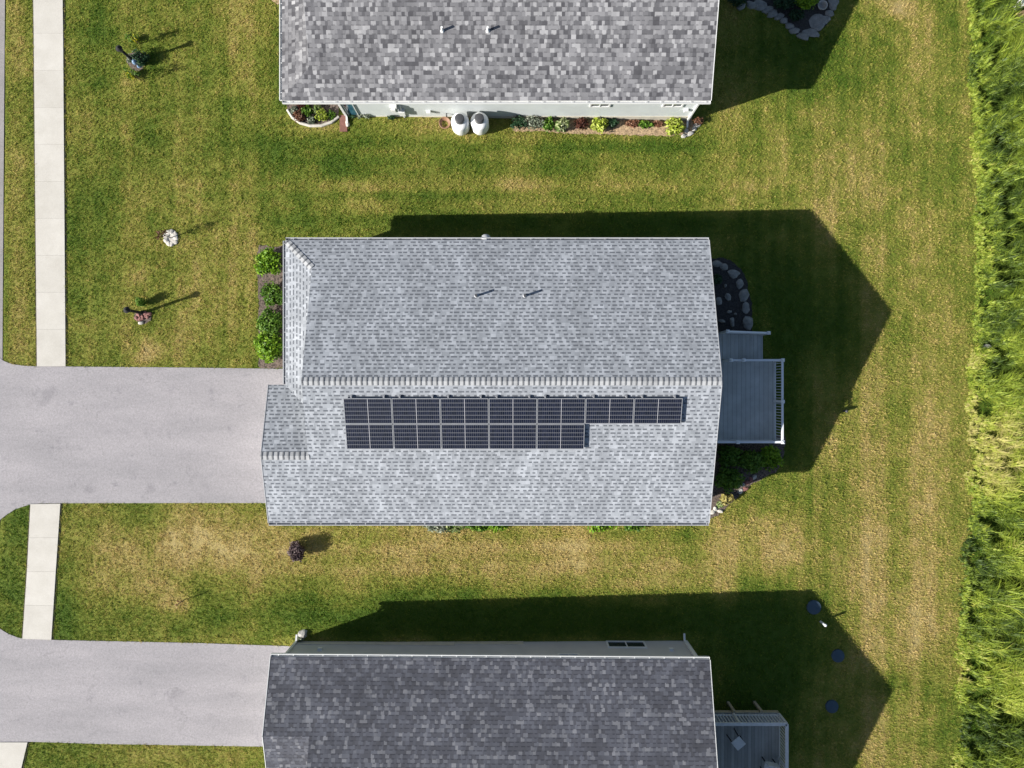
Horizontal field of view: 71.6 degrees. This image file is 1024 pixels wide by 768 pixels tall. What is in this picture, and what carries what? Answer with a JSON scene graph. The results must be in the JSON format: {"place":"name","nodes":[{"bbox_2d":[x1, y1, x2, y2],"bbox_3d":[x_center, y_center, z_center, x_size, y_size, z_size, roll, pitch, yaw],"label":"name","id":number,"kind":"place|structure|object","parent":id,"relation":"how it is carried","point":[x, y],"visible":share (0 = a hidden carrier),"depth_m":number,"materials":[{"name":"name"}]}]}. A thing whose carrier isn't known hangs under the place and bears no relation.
{"place":"outdoors","nodes":[
{"label":"outdoors","id":0,"kind":"place"},
{"bbox_2d":[0,0,4,358],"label":"street","id":1,"kind":"structure","parent":0,"point":[2,29],"depth_m":32.00,"materials":[{"name":"asphalt"}]},
{"bbox_2d":[0,742,27,767],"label":"sidewalk","id":2,"kind":"structure","parent":0,"point":[12,754],"depth_m":31.96,"materials":[{"name":"concrete"}]},
{"bbox_2d":[22,504,60,639],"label":"sidewalk","id":3,"kind":"structure","parent":0,"point":[41,568],"depth_m":31.96,"materials":[{"name":"concrete"}]},
{"bbox_2d":[33,0,65,365],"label":"sidewalk","id":4,"kind":"structure","parent":0,"point":[49,170],"depth_m":31.96,"materials":[{"name":"concrete"}]},
{"bbox_2d":[0,359,284,519],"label":"driveway","id":5,"kind":"structure","parent":0,"point":[126,435],"depth_m":31.99,"materials":[{"name":"concrete"}]},
{"bbox_2d":[0,630,289,746],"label":"driveway","id":6,"kind":"structure","parent":0,"point":[122,692],"depth_m":31.99,"materials":[{"name":"concrete"}]},
{"bbox_2d":[0,0,1023,767],"bbox_3d":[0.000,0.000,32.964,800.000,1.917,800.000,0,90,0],"label":"lawn ground","id":7,"kind":"structure","parent":0,"point":[576,548],"depth_m":32.39,"materials":[{"name":"plant"}]},
{"bbox_2d":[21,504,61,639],"bbox_3d":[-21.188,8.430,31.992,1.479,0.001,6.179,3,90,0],"label":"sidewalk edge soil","id":8,"kind":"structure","parent":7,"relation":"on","point":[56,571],"depth_m":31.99,"materials":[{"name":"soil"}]},
{"bbox_2d":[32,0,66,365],"bbox_3d":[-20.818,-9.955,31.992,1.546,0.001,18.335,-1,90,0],"label":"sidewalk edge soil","id":9,"kind":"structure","parent":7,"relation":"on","point":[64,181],"depth_m":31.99,"materials":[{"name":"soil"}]},
{"bbox_2d":[123,65,140,80],"bbox_3d":[-16.720,-13.674,31.476,0.630,1.148,0.538,0,90,0],"label":"sapling","id":10,"kind":"object","parent":7,"relation":"on","point":[132,72],"visible":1,"depth_m":31.22,"materials":[{"name":"green plant"}]},
{"bbox_2d":[124,32,139,43],"bbox_3d":[-16.808,-15.325,31.490,0.361,1.120,0.544,34,90,0],"label":"sapling","id":11,"kind":"object","parent":7,"relation":"on","point":[128,36],"visible":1,"depth_m":31.41,"materials":[{"name":"green plant"}]},
{"bbox_2d":[126,52,145,70],"bbox_3d":[-16.937,-14.524,31.980,0.878,0.001,0.898,0,90,0],"label":"mulch bed","id":12,"kind":"object","parent":7,"relation":"on","point":[133,66],"visible":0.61,"depth_m":31.98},
{"bbox_2d":[115,45,131,59],"bbox_3d":[-16.974,-14.490,31.275,0.300,1.490,0.300,0,90,0],"label":"lamp post","id":13,"kind":"object","parent":12,"relation":"on","point":[118,48],"visible":0.81,"depth_m":30.66,"materials":[{"name":"black metal"}]},
{"bbox_2d":[130,49,150,66],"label":"shrub","id":14,"kind":"object","parent":12,"relation":"on","point":[143,57],"visible":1,"depth_m":31.60,"materials":[{"name":"green plant"}]},
{"bbox_2d":[135,297,147,306],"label":"shrub","id":15,"kind":"object","parent":7,"relation":"on","point":[139,301],"visible":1,"depth_m":31.59,"materials":[{"name":"green plant"}]},
{"bbox_2d":[134,312,150,323],"bbox_3d":[-16.649,-3.011,31.980,0.803,0.001,0.587,0,90,0],"label":"mulch bed","id":16,"kind":"object","parent":7,"relation":"on","point":[145,320],"visible":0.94,"depth_m":31.98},
{"bbox_2d":[123,307,143,314],"bbox_3d":[-16.649,-3.200,31.285,0.300,1.470,0.300,0,90,0],"label":"lamp post","id":17,"kind":"object","parent":16,"relation":"on","point":[126,309],"visible":1,"depth_m":30.86,"materials":[{"name":"black metal"}]},
{"bbox_2d":[155,229,170,239],"bbox_3d":[-15.378,-6.604,31.450,0.675,1.200,0.460,-35,90,0],"label":"sapling","id":18,"kind":"object","parent":7,"relation":"on","point":[160,235],"visible":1,"depth_m":31.05,"materials":[{"name":"red plant"}]},
{"bbox_2d":[257,245,282,368],"bbox_3d":[-10.811,-3.478,31.980,1.357,0.001,5.581,0,90,0],"label":"mulch bed","id":19,"kind":"object","parent":7,"relation":"on","point":[278,280],"visible":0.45,"depth_m":31.98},
{"bbox_2d":[252,331,282,363],"bbox_3d":[-10.871,-1.633,31.591,1.405,0.941,1.417,23,90,0],"label":"shrub","id":20,"kind":"object","parent":19,"relation":"on","point":[266,353],"visible":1,"depth_m":31.48,"materials":[{"name":"green plant"}]},
{"bbox_2d":[253,244,282,277],"bbox_3d":[-10.853,-5.473,31.621,1.326,0.857,1.464,0,90,0],"label":"shrub","id":21,"kind":"object","parent":19,"relation":"on","point":[267,259],"visible":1,"depth_m":31.43,"materials":[{"name":"green plant"}]},
{"bbox_2d":[255,308,282,335],"bbox_3d":[-10.787,-2.729,31.635,1.326,0.848,1.455,0,90,0],"label":"shrub","id":22,"kind":"object","parent":19,"relation":"on","point":[272,327],"visible":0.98,"depth_m":31.49,"materials":[{"name":"green plant"}]},
{"bbox_2d":[259,281,282,307],"bbox_3d":[-10.722,-4.044,31.688,1.052,0.729,1.297,-26,90,0],"label":"shrub","id":23,"kind":"object","parent":19,"relation":"on","point":[273,299],"visible":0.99,"depth_m":31.51,"materials":[{"name":"green plant"}]},
{"bbox_2d":[287,540,304,561],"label":"shrub","id":24,"kind":"object","parent":7,"relation":"on","point":[295,551],"visible":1,"depth_m":31.42,"materials":[{"name":"purple plant"}]},
{"bbox_2d":[298,629,306,638],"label":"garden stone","id":25,"kind":"object","parent":7,"relation":"on","point":[302,633],"visible":1,"depth_m":31.88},
{"bbox_2d":[286,104,338,123],"bbox_3d":[-8.945,-12.213,31.980,2.472,0.001,1.266,0,90,0],"label":"mulch bed","id":26,"kind":"object","parent":7,"relation":"on","point":[332,107],"visible":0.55,"depth_m":31.98,"materials":[{"name":"soil"}]},
{"bbox_2d":[294,110,304,122],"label":"perennial","id":27,"kind":"object","parent":26,"relation":"on","point":[299,116],"visible":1,"depth_m":31.80,"materials":[{"name":"red plant"}]},
{"bbox_2d":[301,104,312,116],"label":"perennial","id":28,"kind":"object","parent":26,"relation":"on","point":[307,111],"visible":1,"depth_m":31.80,"materials":[{"name":"green plant"}]},
{"bbox_2d":[307,115,314,123],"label":"perennial","id":29,"kind":"object","parent":26,"relation":"on","point":[311,119],"visible":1,"depth_m":31.83,"materials":[{"name":"plant"}]},
{"bbox_2d":[315,108,327,120],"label":"perennial","id":30,"kind":"object","parent":26,"relation":"on","point":[323,113],"visible":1,"depth_m":31.76,"materials":[{"name":"green plant"}]},
{"bbox_2d":[326,109,335,120],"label":"perennial","id":31,"kind":"object","parent":26,"relation":"on","point":[330,114],"visible":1,"depth_m":31.83,"materials":[{"name":"green plant"}]},
{"bbox_2d":[286,109,338,126],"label":"bed curb","id":32,"kind":"structure","parent":7,"relation":"on","point":[313,125],"depth_m":31.89,"materials":[{"name":"concrete"}]},
{"bbox_2d":[340,115,346,131],"bbox_3d":[-7.589,-11.736,31.975,0.340,0.050,0.740,0,90,0],"label":"splash block","id":33,"kind":"object","parent":7,"relation":"on","point":[343,126],"depth_m":31.95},
{"bbox_2d":[422,526,449,532],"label":"perennial","id":34,"kind":"object","parent":7,"relation":"on","point":[436,528],"visible":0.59,"depth_m":31.72,"materials":[{"name":"plant"}]},
{"bbox_2d":[439,117,450,128],"bbox_3d":[-3.032,-11.755,31.997,0.559,0.153,0.549,0,90,0],"label":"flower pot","id":35,"kind":"object","parent":7,"relation":"on","point":[442,119],"visible":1,"depth_m":31.96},
{"bbox_2d":[443,526,465,533],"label":"perennial","id":36,"kind":"object","parent":7,"relation":"on","point":[452,529],"visible":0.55,"depth_m":31.79,"materials":[{"name":"green plant"}]},
{"bbox_2d":[451,113,469,135],"bbox_3d":[-2.288,-11.551,31.468,0.800,1.285,0.800,0,90,0],"label":"propane tank","id":37,"kind":"object","parent":7,"relation":"on","point":[460,123],"visible":1,"depth_m":31.14,"materials":[{"name":"metal"}]},
{"bbox_2d":[465,526,487,531],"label":"perennial","id":38,"kind":"object","parent":7,"relation":"on","point":[478,528],"visible":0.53,"depth_m":31.78,"materials":[{"name":"green plant"}]},
{"bbox_2d":[470,112,488,134],"bbox_3d":[-1.431,-11.580,31.499,0.800,1.285,0.800,0,90,0],"label":"propane tank","id":39,"kind":"object","parent":7,"relation":"on","point":[479,121],"visible":1,"depth_m":31.17,"materials":[{"name":"metal"}]},
{"bbox_2d":[262,633,717,767],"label":"ranch house","id":40,"kind":"structure","parent":7,"relation":"on","point":[516,704],"depth_m":29.10,"materials":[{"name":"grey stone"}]},
{"bbox_2d":[606,641,646,647],"bbox_3d":[5.138,11.712,31.910,1.750,0.780,0.070,0,90,0],"label":"window","id":41,"kind":"structure","parent":40,"relation":"in","point":[610,644],"depth_m":31.93,"materials":[{"name":"glass"}]},
{"bbox_2d":[260,234,721,525],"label":"ranch house","id":42,"kind":"structure","parent":7,"relation":"on","point":[486,316],"depth_m":28.87,"materials":[{"name":"grey"}]},
{"bbox_2d":[343,395,392,423],"bbox_3d":[-5.688,1.013,28.086,1.885,0.150,1.182,0,107,0],"label":"solar panel","id":43,"kind":"object","parent":42,"relation":"on","point":[367,410],"visible":1,"depth_m":28.02,"materials":[{"name":"glass"}]},
{"bbox_2d":[345,424,393,448],"bbox_3d":[-5.688,2.050,28.404,1.885,0.150,1.182,0,107,0],"label":"solar panel","id":44,"kind":"object","parent":42,"relation":"on","point":[369,436],"visible":1,"depth_m":28.34,"materials":[{"name":"glass"}]},
{"bbox_2d":[392,395,440,423],"bbox_3d":[-3.780,1.013,28.086,1.885,0.150,1.182,0,107,0],"label":"solar panel","id":45,"kind":"object","parent":42,"relation":"on","point":[415,410],"visible":1,"depth_m":28.02,"materials":[{"name":"glass"}]},
{"bbox_2d":[393,424,440,448],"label":"solar panel","id":46,"kind":"object","parent":42,"relation":"on","point":[417,436],"visible":1,"depth_m":28.34,"materials":[{"name":"glass"}]},
{"bbox_2d":[440,395,488,423],"bbox_3d":[-1.871,1.013,28.086,1.885,0.150,1.182,0,107,0],"label":"solar panel","id":47,"kind":"object","parent":42,"relation":"on","point":[464,411],"visible":1,"depth_m":28.02,"materials":[{"name":"glass"}]},
{"bbox_2d":[441,424,488,448],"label":"solar panel","id":48,"kind":"object","parent":42,"relation":"on","point":[464,436],"visible":1,"depth_m":28.34,"materials":[{"name":"glass"}]},
{"bbox_2d":[489,395,536,423],"bbox_3d":[0.036,1.013,28.086,1.885,0.150,1.182,0,107,0],"label":"solar panel","id":49,"kind":"object","parent":42,"relation":"on","point":[512,410],"visible":1,"depth_m":28.02,"materials":[{"name":"glass"}]},
{"bbox_2d":[489,424,536,448],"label":"solar panel","id":50,"kind":"object","parent":42,"relation":"on","point":[512,436],"visible":1,"depth_m":28.34,"materials":[{"name":"glass"}]},
{"bbox_2d":[537,424,584,448],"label":"solar panel","id":51,"kind":"object","parent":42,"relation":"on","point":[560,436],"visible":1,"depth_m":28.34,"materials":[{"name":"glass"}]},
{"bbox_2d":[537,395,585,423],"bbox_3d":[1.944,1.013,28.086,1.885,0.150,1.182,0,107,0],"label":"solar panel","id":52,"kind":"object","parent":42,"relation":"on","point":[560,410],"visible":1,"depth_m":28.02,"materials":[{"name":"glass"}]},
{"bbox_2d":[585,395,633,423],"bbox_3d":[3.853,1.013,28.086,1.885,0.150,1.182,0,107,0],"label":"solar panel","id":53,"kind":"object","parent":42,"relation":"on","point":[609,410],"visible":1,"depth_m":28.02,"materials":[{"name":"glass"}]},
{"bbox_2d":[633,395,682,423],"bbox_3d":[5.761,1.013,28.086,1.885,0.150,1.182,0,107,0],"label":"solar panel","id":54,"kind":"object","parent":42,"relation":"on","point":[657,410],"visible":1,"depth_m":28.02,"materials":[{"name":"glass"}]},
{"bbox_2d":[483,526,507,532],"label":"perennial","id":55,"kind":"object","parent":7,"relation":"on","point":[496,528],"visible":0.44,"depth_m":31.85,"materials":[{"name":"green plant"}]},
{"bbox_2d":[279,0,718,127],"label":"ranch house","id":56,"kind":"structure","parent":7,"relation":"on","point":[616,59],"depth_m":29.18,"materials":[{"name":"grey"}]},
{"bbox_2d":[342,104,357,115],"bbox_3d":[-7.090,-12.055,30.950,0.460,1.900,0.070,0,90,0],"label":"window","id":57,"kind":"structure","parent":56,"relation":"in","point":[350,109],"depth_m":31.19,"materials":[{"name":"blue glass"}]},
{"bbox_2d":[589,104,610,107],"bbox_3d":[3.800,-12.055,30.490,0.900,0.780,0.070,0,90,0],"label":"window","id":58,"kind":"structure","parent":56,"relation":"in","point":[591,105],"depth_m":30.75,"materials":[{"name":"white glass"}]},
{"bbox_2d":[661,104,683,107],"bbox_3d":[6.950,-12.055,30.490,0.900,0.780,0.070,0,90,0],"label":"window","id":59,"kind":"structure","parent":56,"relation":"in","point":[664,105],"depth_m":30.75,"materials":[{"name":"white glass"}]},
{"bbox_2d":[587,526,617,533],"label":"perennial","id":60,"kind":"object","parent":7,"relation":"on","point":[600,528],"visible":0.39,"depth_m":32.05,"materials":[{"name":"green plant"}]},
{"bbox_2d":[513,116,692,135],"bbox_3d":[4.153,-11.890,32.328,8.325,0.308,1.188,0,90,0],"label":"mulch bed","id":61,"kind":"object","parent":7,"relation":"on","point":[621,128],"visible":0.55,"depth_m":32.36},
{"bbox_2d":[510,115,527,129],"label":"perennial","id":62,"kind":"object","parent":61,"relation":"on","point":[522,123],"visible":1,"depth_m":31.80,"materials":[{"name":"green plant"}]},
{"bbox_2d":[524,115,545,131],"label":"perennial","id":63,"kind":"object","parent":61,"relation":"on","point":[531,121],"visible":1,"depth_m":31.86,"materials":[{"name":"plant"}]},
{"bbox_2d":[541,116,554,132],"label":"perennial","id":64,"kind":"object","parent":61,"relation":"on","point":[548,126],"visible":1,"depth_m":31.91,"materials":[{"name":"green plant"}]},
{"bbox_2d":[554,117,569,131],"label":"hosta","id":65,"kind":"object","parent":61,"relation":"on","point":[561,124],"visible":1,"depth_m":31.91,"materials":[{"name":"green plant"}]},
{"bbox_2d":[574,117,588,129],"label":"perennial","id":66,"kind":"object","parent":61,"relation":"on","point":[581,122],"visible":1,"depth_m":32.02,"materials":[{"name":"red plant"}]},
{"bbox_2d":[590,116,608,133],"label":"hosta","id":67,"kind":"object","parent":61,"relation":"on","point":[596,125],"visible":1,"depth_m":32.00,"materials":[{"name":"yellow plant"}]},
{"bbox_2d":[607,118,618,128],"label":"hosta","id":68,"kind":"object","parent":61,"relation":"on","point":[612,122],"visible":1,"depth_m":32.08,"materials":[{"name":"green plant"}]},
{"bbox_2d":[625,119,638,127],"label":"perennial","id":69,"kind":"object","parent":61,"relation":"on","point":[633,123],"visible":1,"depth_m":32.23,"materials":[{"name":"red plant"}]},
{"bbox_2d":[637,120,653,128],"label":"perennial","id":70,"kind":"object","parent":61,"relation":"on","point":[642,124],"visible":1,"depth_m":32.23,"materials":[{"name":"green plant"}]},
{"bbox_2d":[664,117,685,136],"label":"hosta","id":71,"kind":"object","parent":61,"relation":"on","point":[677,127],"visible":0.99,"depth_m":32.10,"materials":[{"name":"yellow plant"}]},
{"bbox_2d":[623,526,645,531],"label":"perennial","id":72,"kind":"object","parent":7,"relation":"on","point":[629,528],"visible":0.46,"depth_m":32.13,"materials":[{"name":"green plant"}]},
{"bbox_2d":[692,117,703,124],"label":"perennial","id":73,"kind":"object","parent":7,"relation":"on","point":[699,120],"visible":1,"depth_m":32.29,"materials":[{"name":"red plant"}]},
{"bbox_2d":[711,257,752,334],"bbox_3d":[9.930,-3.776,32.542,2.284,0.084,4.078,0,90,0],"label":"mulch bed","id":74,"kind":"object","parent":7,"relation":"on","point":[734,304],"visible":0.46,"depth_m":32.54,"materials":[{"name":"soil"}]},
{"bbox_2d":[713,274,721,284],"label":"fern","id":75,"kind":"object","parent":74,"relation":"on","point":[717,278],"visible":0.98,"depth_m":32.32,"materials":[{"name":"green plant"}]},
{"bbox_2d":[727,270,739,278],"bbox_3d":[10.131,-5.085,32.535,0.549,0.164,0.456,37,90,0],"label":"edging stone","id":76,"kind":"object","parent":7,"relation":"on","point":[733,274],"visible":1,"depth_m":32.49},
{"bbox_2d":[727,0,745,6],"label":"shrub","id":77,"kind":"object","parent":7,"relation":"on","point":[734,2],"visible":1,"depth_m":32.26,"materials":[{"name":"green plant"}]},
{"bbox_2d":[736,279,743,288],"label":"edging stone","id":78,"kind":"object","parent":7,"relation":"on","point":[739,283],"visible":1,"depth_m":32.50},
{"bbox_2d":[739,289,749,301],"bbox_3d":[10.636,-4.064,32.551,0.490,0.175,0.623,-7,90,0],"label":"edging stone","id":79,"kind":"object","parent":7,"relation":"on","point":[744,294],"visible":1,"depth_m":32.50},
{"bbox_2d":[742,301,749,313],"bbox_3d":[10.721,-3.513,32.560,0.391,0.159,0.585,0,90,0],"label":"edging stone","id":80,"kind":"object","parent":7,"relation":"on","point":[745,308],"visible":1,"depth_m":32.51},
{"bbox_2d":[710,436,785,518],"bbox_3d":[10.646,4.341,32.568,3.900,0.144,4.020,0,90,0],"label":"mulch bed","id":81,"kind":"object","parent":7,"relation":"on","point":[760,474],"visible":0.38,"depth_m":32.56,"materials":[{"name":"soil"}]},
{"bbox_2d":[719,493,734,505],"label":"hosta","id":82,"kind":"object","parent":81,"relation":"on","point":[726,498],"visible":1,"depth_m":32.29,"materials":[{"name":"yellow plant"}]},
{"bbox_2d":[713,466,745,493],"bbox_3d":[9.823,4.315,32.104,1.393,0.981,1.343,34,90,0],"label":"shrub","id":83,"kind":"object","parent":81,"relation":"on","point":[731,479],"visible":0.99,"depth_m":31.95,"materials":[{"name":"green plant"}]},
{"bbox_2d":[717,444,743,467],"bbox_3d":[9.861,3.253,32.141,1.232,0.933,1.123,0,90,0],"label":"shrub","id":84,"kind":"object","parent":81,"relation":"on","point":[729,456],"visible":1,"depth_m":32.00,"materials":[{"name":"green plant"}]},
{"bbox_2d":[735,449,764,473],"bbox_3d":[10.815,3.510,32.224,1.246,0.863,1.190,36,90,0],"label":"shrub","id":85,"kind":"object","parent":81,"relation":"on","point":[752,462],"visible":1,"depth_m":32.05,"materials":[{"name":"green plant"}]},
{"bbox_2d":[759,444,783,471],"bbox_3d":[11.800,3.356,32.342,1.124,0.707,1.226,-26,90,0],"label":"shrub","id":86,"kind":"object","parent":81,"relation":"on","point":[770,453],"visible":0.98,"depth_m":32.21,"materials":[{"name":"green plant"}]},
{"bbox_2d":[743,316,752,329],"bbox_3d":[10.815,-2.799,32.556,0.514,0.178,0.652,13,90,0],"label":"edging stone","id":87,"kind":"object","parent":7,"relation":"on","point":[748,322],"visible":1,"depth_m":32.51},
{"bbox_2d":[717,330,784,443],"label":"deck","id":88,"kind":"structure","parent":7,"relation":"on","point":[748,406],"depth_m":31.60,"materials":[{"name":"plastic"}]},
{"bbox_2d":[714,701,788,767],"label":"deck","id":89,"kind":"structure","parent":7,"relation":"on","point":[758,731],"depth_m":31.60,"materials":[{"name":"wood"}]},
{"bbox_2d":[726,728,745,749],"bbox_3d":[9.855,15.636,31.240,0.469,0.721,0.470,-40,90,0],"label":"side table","id":90,"kind":"object","parent":89,"relation":"on","point":[738,742],"visible":1,"depth_m":30.88,"materials":[{"name":"black metal"}]},
{"bbox_2d":[760,757,779,767],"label":"patio chair","id":91,"kind":"object","parent":89,"relation":"on","point":[768,764],"visible":1,"depth_m":31.05,"materials":[{"name":"black metal"}]},
{"bbox_2d":[746,1,757,8],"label":"edging stone","id":92,"kind":"object","parent":7,"relation":"on","point":[751,5],"visible":1,"depth_m":32.52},
{"bbox_2d":[754,0,766,10],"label":"edging stone","id":93,"kind":"object","parent":7,"relation":"on","point":[762,5],"visible":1,"depth_m":32.53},
{"bbox_2d":[762,6,773,13],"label":"edging stone","id":94,"kind":"object","parent":7,"relation":"on","point":[767,9],"visible":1,"depth_m":32.53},
{"bbox_2d":[767,9,777,17],"bbox_3d":[11.955,-17.005,32.602,0.554,0.173,0.360,-17,90,0],"label":"edging stone","id":95,"kind":"object","parent":7,"relation":"on","point":[772,13],"visible":1,"depth_m":32.55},
{"bbox_2d":[746,0,833,33],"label":"mulch bed","id":96,"kind":"object","parent":7,"relation":"on","point":[802,24],"visible":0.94,"depth_m":32.67,"materials":[{"name":"wood"}]},
{"bbox_2d":[773,0,796,9],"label":"shrub","id":97,"kind":"object","parent":96,"relation":"on","point":[785,4],"visible":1,"depth_m":32.30,"materials":[{"name":"green plant"}]},
{"bbox_2d":[788,9,804,21],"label":"shrub","id":98,"kind":"object","parent":96,"relation":"on","point":[794,14],"visible":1,"depth_m":32.42,"materials":[{"name":"green plant"}]},
{"bbox_2d":[793,0,818,9],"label":"shrub","id":99,"kind":"object","parent":96,"relation":"on","point":[808,4],"visible":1,"depth_m":32.22,"materials":[{"name":"green plant"}]},
{"bbox_2d":[809,14,822,28],"bbox_3d":[14.022,-16.689,32.712,0.735,0.099,0.837,34,90,0],"label":"flat stone","id":100,"kind":"object","parent":96,"relation":"on","point":[814,21],"visible":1,"depth_m":32.67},
{"bbox_2d":[788,28,799,33],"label":"edging stone","id":101,"kind":"object","parent":7,"relation":"on","point":[793,30],"visible":1,"depth_m":32.59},
{"bbox_2d":[797,33,808,39],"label":"edging stone","id":102,"kind":"object","parent":7,"relation":"on","point":[804,36],"visible":1,"depth_m":32.61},
{"bbox_2d":[802,28,819,36],"bbox_3d":[13.727,-16.187,32.681,0.928,0.157,0.381,17,90,0],"label":"edging stone","id":103,"kind":"object","parent":7,"relation":"on","point":[810,32],"visible":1,"depth_m":32.63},
{"bbox_2d":[806,600,820,613],"bbox_3d":[13.894,10.277,32.685,0.660,0.170,0.660,0,90,0],"label":"septic lid","id":104,"kind":"object","parent":7,"relation":"on","point":[813,606],"visible":1,"depth_m":32.62,"materials":[{"name":"plastic"}]},
{"bbox_2d":[813,23,824,30],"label":"edging stone","id":105,"kind":"object","parent":7,"relation":"on","point":[818,26],"visible":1,"depth_m":32.65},
{"bbox_2d":[817,16,830,23],"bbox_3d":[14.357,-16.770,32.719,0.700,0.170,0.469,6,90,0],"label":"edging stone","id":106,"kind":"object","parent":7,"relation":"on","point":[825,19],"visible":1,"depth_m":32.66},
{"bbox_2d":[825,699,838,712],"bbox_3d":[14.754,14.869,32.751,0.600,0.170,0.600,0,90,0],"label":"septic lid","id":107,"kind":"object","parent":7,"relation":"on","point":[831,706],"visible":1,"depth_m":32.69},
{"bbox_2d":[828,0,838,10],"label":"edging stone","id":108,"kind":"object","parent":7,"relation":"on","point":[833,4],"visible":1,"depth_m":32.70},
{"bbox_2d":[831,649,844,661],"bbox_3d":[15.041,12.546,32.774,0.600,0.170,0.600,0,90,0],"label":"septic lid","id":109,"kind":"object","parent":7,"relation":"on","point":[837,655],"visible":1,"depth_m":32.71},
{"bbox_2d":[950,0,1023,767],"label":"meadow grass","id":110,"kind":"structure","parent":7,"relation":"on","point":[1004,673],"depth_m":32.84,"materials":[{"name":"plant"}]},
{"bbox_2d":[818,0,827,9],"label":"plant pot","id":111,"kind":"object","parent":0,"point":[822,4],"visible":1,"depth_m":32.57,"materials":[{"name":"stone"}]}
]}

